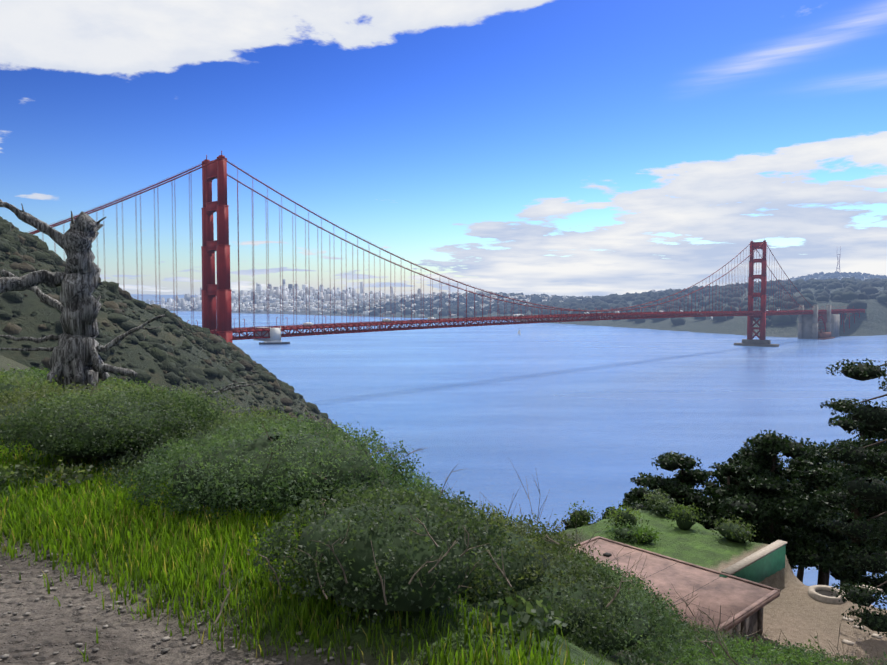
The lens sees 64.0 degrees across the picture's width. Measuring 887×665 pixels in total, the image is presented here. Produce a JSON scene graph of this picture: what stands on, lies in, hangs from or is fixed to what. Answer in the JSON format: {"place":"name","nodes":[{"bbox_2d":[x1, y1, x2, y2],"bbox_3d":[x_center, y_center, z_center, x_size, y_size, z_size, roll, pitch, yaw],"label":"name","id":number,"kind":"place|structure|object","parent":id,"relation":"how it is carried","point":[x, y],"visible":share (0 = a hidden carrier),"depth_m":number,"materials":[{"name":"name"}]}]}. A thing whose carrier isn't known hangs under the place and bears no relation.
{"place":"outdoors","nodes":[
{"label":"outdoors","id":0,"kind":"place"},
{"bbox_2d":[130,294,196,300],"bbox_3d":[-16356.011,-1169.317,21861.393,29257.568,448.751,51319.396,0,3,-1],"label":"bay hills","id":1,"kind":"structure","parent":0,"point":[143,297],"depth_m":27923.43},
{"bbox_2d":[0,244,349,443],"bbox_3d":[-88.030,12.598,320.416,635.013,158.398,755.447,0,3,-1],"label":"headland hill","id":2,"kind":"structure","parent":0,"point":[29,305],"depth_m":228.47,"materials":[{"name":"green plant"}]},
{"bbox_2d":[0,216,387,474],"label":"headland scrub clumps","id":3,"kind":"object","parent":2,"relation":"on","point":[13,238],"visible":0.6,"depth_m":260.07,"materials":[{"name":"green plant"}]},
{"bbox_2d":[264,340,281,342],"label":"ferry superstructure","id":4,"kind":"object","parent":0,"point":[272,341],"visible":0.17,"depth_m":1602.76,"materials":[{"name":"white metal"}]},
{"bbox_2d":[0,437,615,664],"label":"verge grass","id":5,"kind":"structure","parent":0,"point":[48,510],"depth_m":4.24,"materials":[{"name":"green plant"}]},
{"bbox_2d":[0,355,886,664],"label":"terrain","id":6,"kind":"structure","parent":0,"point":[794,611],"depth_m":3.77,"materials":[{"name":"green plant"}]},
{"bbox_2d":[0,199,164,392],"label":"dead tree snag","id":7,"kind":"object","parent":6,"relation":"on","point":[76,357],"visible":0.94,"depth_m":19.98,"materials":[{"name":"grey wood"}]},
{"bbox_2d":[0,520,365,664],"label":"path pebbles","id":8,"kind":"object","parent":6,"relation":"on","point":[164,650],"visible":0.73,"depth_m":3.48,"materials":[{"name":"stone"}]},
{"bbox_2d":[0,460,567,646],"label":"leafy plants","id":9,"kind":"object","parent":6,"relation":"on","point":[540,622],"visible":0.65,"depth_m":3.59,"materials":[{"name":"green plant"}]},
{"bbox_2d":[0,364,886,664],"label":"bushes","id":10,"kind":"object","parent":6,"relation":"on","point":[363,546],"visible":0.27,"depth_m":5.05,"materials":[{"name":"green plant"}]},
{"bbox_2d":[194,382,256,394],"bbox_3d":[-6.176,1.624,19.416,2.313,0.528,0.187,0,3,8],"label":"fallen branch","id":11,"kind":"object","parent":10,"relation":"on","point":[224,389],"visible":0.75,"depth_m":19.36,"materials":[{"name":"grey wood"}]},
{"bbox_2d":[722,608,762,639],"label":"battery body walls","id":12,"kind":"structure","parent":6,"relation":"on","point":[755,620],"depth_m":51.64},
{"bbox_2d":[570,536,779,634],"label":"bunker roof","id":13,"kind":"structure","parent":12,"relation":"on","point":[741,599],"depth_m":53.67,"materials":[{"name":"concrete"}]},
{"bbox_2d":[603,551,724,614],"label":"roof cracks","id":14,"kind":"object","parent":13,"relation":"on","point":[606,554],"visible":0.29,"depth_m":56.01,"materials":[{"name":"brown concrete"}]},
{"bbox_2d":[641,363,886,615],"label":"tree branches","id":15,"kind":"object","parent":6,"relation":"on","point":[823,579],"depth_m":79.81,"materials":[{"name":"brown plant"}]},
{"bbox_2d":[555,358,886,636],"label":"trees","id":16,"kind":"object","parent":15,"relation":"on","point":[801,536],"visible":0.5,"depth_m":75.31,"materials":[{"name":"green plant"}]},
{"bbox_2d":[565,363,886,631],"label":"pine crown interiors","id":17,"kind":"object","parent":15,"relation":"on","point":[870,496],"visible":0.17,"depth_m":73.16,"materials":[{"name":"black"}]},
{"bbox_2d":[721,540,882,645],"bbox_3d":[29.185,20.382,57.221,12.437,3.250,12.639,1,3,24],"label":"battery ring and caps","id":18,"kind":"object","parent":6,"relation":"on","point":[753,558],"visible":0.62,"depth_m":58.29,"materials":[{"name":"beige concrete"}]},
{"bbox_2d":[815,590,837,596],"bbox_3d":[31.822,21.758,58.891,1.877,0.001,1.877,0,3,-1],"label":"battery ring interior","id":19,"kind":"object","parent":18,"relation":"in","point":[825,593],"visible":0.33,"depth_m":59.15,"materials":[{"name":"grey concrete"}]},
{"bbox_2d":[0,0,886,296],"label":"sky","id":20,"kind":"structure","parent":0,"point":[577,148],"materials":[{"name":"blue"}]},
{"bbox_2d":[201,151,766,342],"bbox_3d":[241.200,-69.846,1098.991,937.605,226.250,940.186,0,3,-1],"label":"bridge towers","id":21,"kind":"structure","parent":0,"point":[219,296],"depth_m":642.29,"materials":[{"name":"red metal"}]},
{"bbox_2d":[154,303,886,609],"bbox_3d":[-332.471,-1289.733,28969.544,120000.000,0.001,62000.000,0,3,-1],"label":"sea water","id":22,"kind":"structure","parent":0,"point":[596,418],"depth_m":762.17,"materials":[{"name":"blue liquid"}]},
{"bbox_2d":[134,294,196,303],"bbox_3d":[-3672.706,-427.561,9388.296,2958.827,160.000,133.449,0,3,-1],"label":"bay bridge west span","id":23,"kind":"object","parent":22,"relation":"on","point":[147,301],"visible":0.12,"depth_m":9381.46,"materials":[{"name":"grey metal"}]},
{"bbox_2d":[259,342,289,344],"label":"pier fender","id":24,"kind":"object","parent":22,"relation":"on","point":[261,343],"visible":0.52,"depth_m":1604.04,"materials":[{"name":"grey concrete"}]},
{"bbox_2d":[734,339,778,346],"bbox_3d":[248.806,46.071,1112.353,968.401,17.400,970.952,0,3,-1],"label":"bridge piers","id":25,"kind":"structure","parent":22,"relation":"in","point":[757,342],"depth_m":1544.49,"materials":[{"name":"grey concrete"}]},
{"bbox_2d":[169,274,886,337],"bbox_3d":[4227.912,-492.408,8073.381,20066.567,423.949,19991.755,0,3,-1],"label":"sf peninsula terrain","id":26,"kind":"structure","parent":0,"point":[871,320],"depth_m":2260.52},
{"bbox_2d":[29,158,813,330],"bbox_3d":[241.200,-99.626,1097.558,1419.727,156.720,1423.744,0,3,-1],"label":"bridge cables","id":27,"kind":"object","parent":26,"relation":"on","point":[190,225],"visible":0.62,"depth_m":727.22,"materials":[{"name":"red metal"}]},
{"bbox_2d":[150,274,869,319],"bbox_3d":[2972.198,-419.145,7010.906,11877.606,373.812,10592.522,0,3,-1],"label":"city skyline","id":28,"kind":"structure","parent":26,"relation":"on","point":[351,297],"depth_m":5961.26},
{"bbox_2d":[187,306,864,339],"bbox_3d":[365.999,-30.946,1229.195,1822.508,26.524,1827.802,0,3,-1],"label":"bridge deck truss","id":29,"kind":"object","parent":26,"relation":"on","point":[379,328],"visible":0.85,"depth_m":887.37,"materials":[{"name":"red metal"}]},
{"bbox_2d":[253,326,280,341],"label":"bridge pier","id":30,"kind":"structure","parent":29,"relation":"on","point":[275,334],"depth_m":672.04,"materials":[{"name":"grey"}]},
{"bbox_2d":[240,312,668,329],"bbox_3d":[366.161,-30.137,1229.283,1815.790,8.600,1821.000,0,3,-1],"label":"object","id":31,"kind":"structure","parent":29,"relation":"on","point":[387,322],"depth_m":754.48,"materials":[{"name":"metal"}]},
{"bbox_2d":[303,309,779,325],"bbox_3d":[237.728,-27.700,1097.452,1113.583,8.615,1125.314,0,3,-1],"label":"traffic bodies","id":32,"kind":"object","parent":31,"relation":"on","point":[310,323],"depth_m":831.29,"materials":[{"name":"metal"}]},
{"bbox_2d":[332,271,886,324],"bbox_3d":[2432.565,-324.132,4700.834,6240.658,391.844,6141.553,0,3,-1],"label":"presidio tree canopy","id":33,"kind":"object","parent":26,"relation":"on","point":[851,285],"visible":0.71,"depth_m":3271.97,"materials":[{"name":"green plant"}]},
{"bbox_2d":[798,305,839,338],"bbox_3d":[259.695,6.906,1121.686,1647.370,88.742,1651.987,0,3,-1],"label":"concrete pylons","id":34,"kind":"object","parent":26,"relation":"on","point":[809,325],"visible":0.83,"depth_m":1811.51,"materials":[{"name":"grey concrete"}]},
{"bbox_2d":[818,329,834,339],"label":"fort building","id":35,"kind":"structure","parent":26,"relation":"on","point":[823,336],"depth_m":1807.94,"materials":[{"name":"brick"}]},
{"bbox_2d":[836,247,840,273],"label":"radio tower","id":36,"kind":"structure","parent":26,"relation":"on","point":[839,262],"depth_m":7468.14,"materials":[{"name":"white metal"}]},
{"bbox_2d":[818,312,864,330],"bbox_3d":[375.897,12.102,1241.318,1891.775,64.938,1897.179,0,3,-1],"label":"supports","id":37,"kind":"object","parent":26,"relation":"on","point":[821,317],"visible":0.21,"depth_m":1975.15,"materials":[{"name":"grey concrete"}]},
{"bbox_2d":[719,545,785,582],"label":"green retaining wall","id":38,"kind":"structure","parent":0,"point":[763,568],"depth_m":59.87,"materials":[{"name":"green paint"}]}
]}

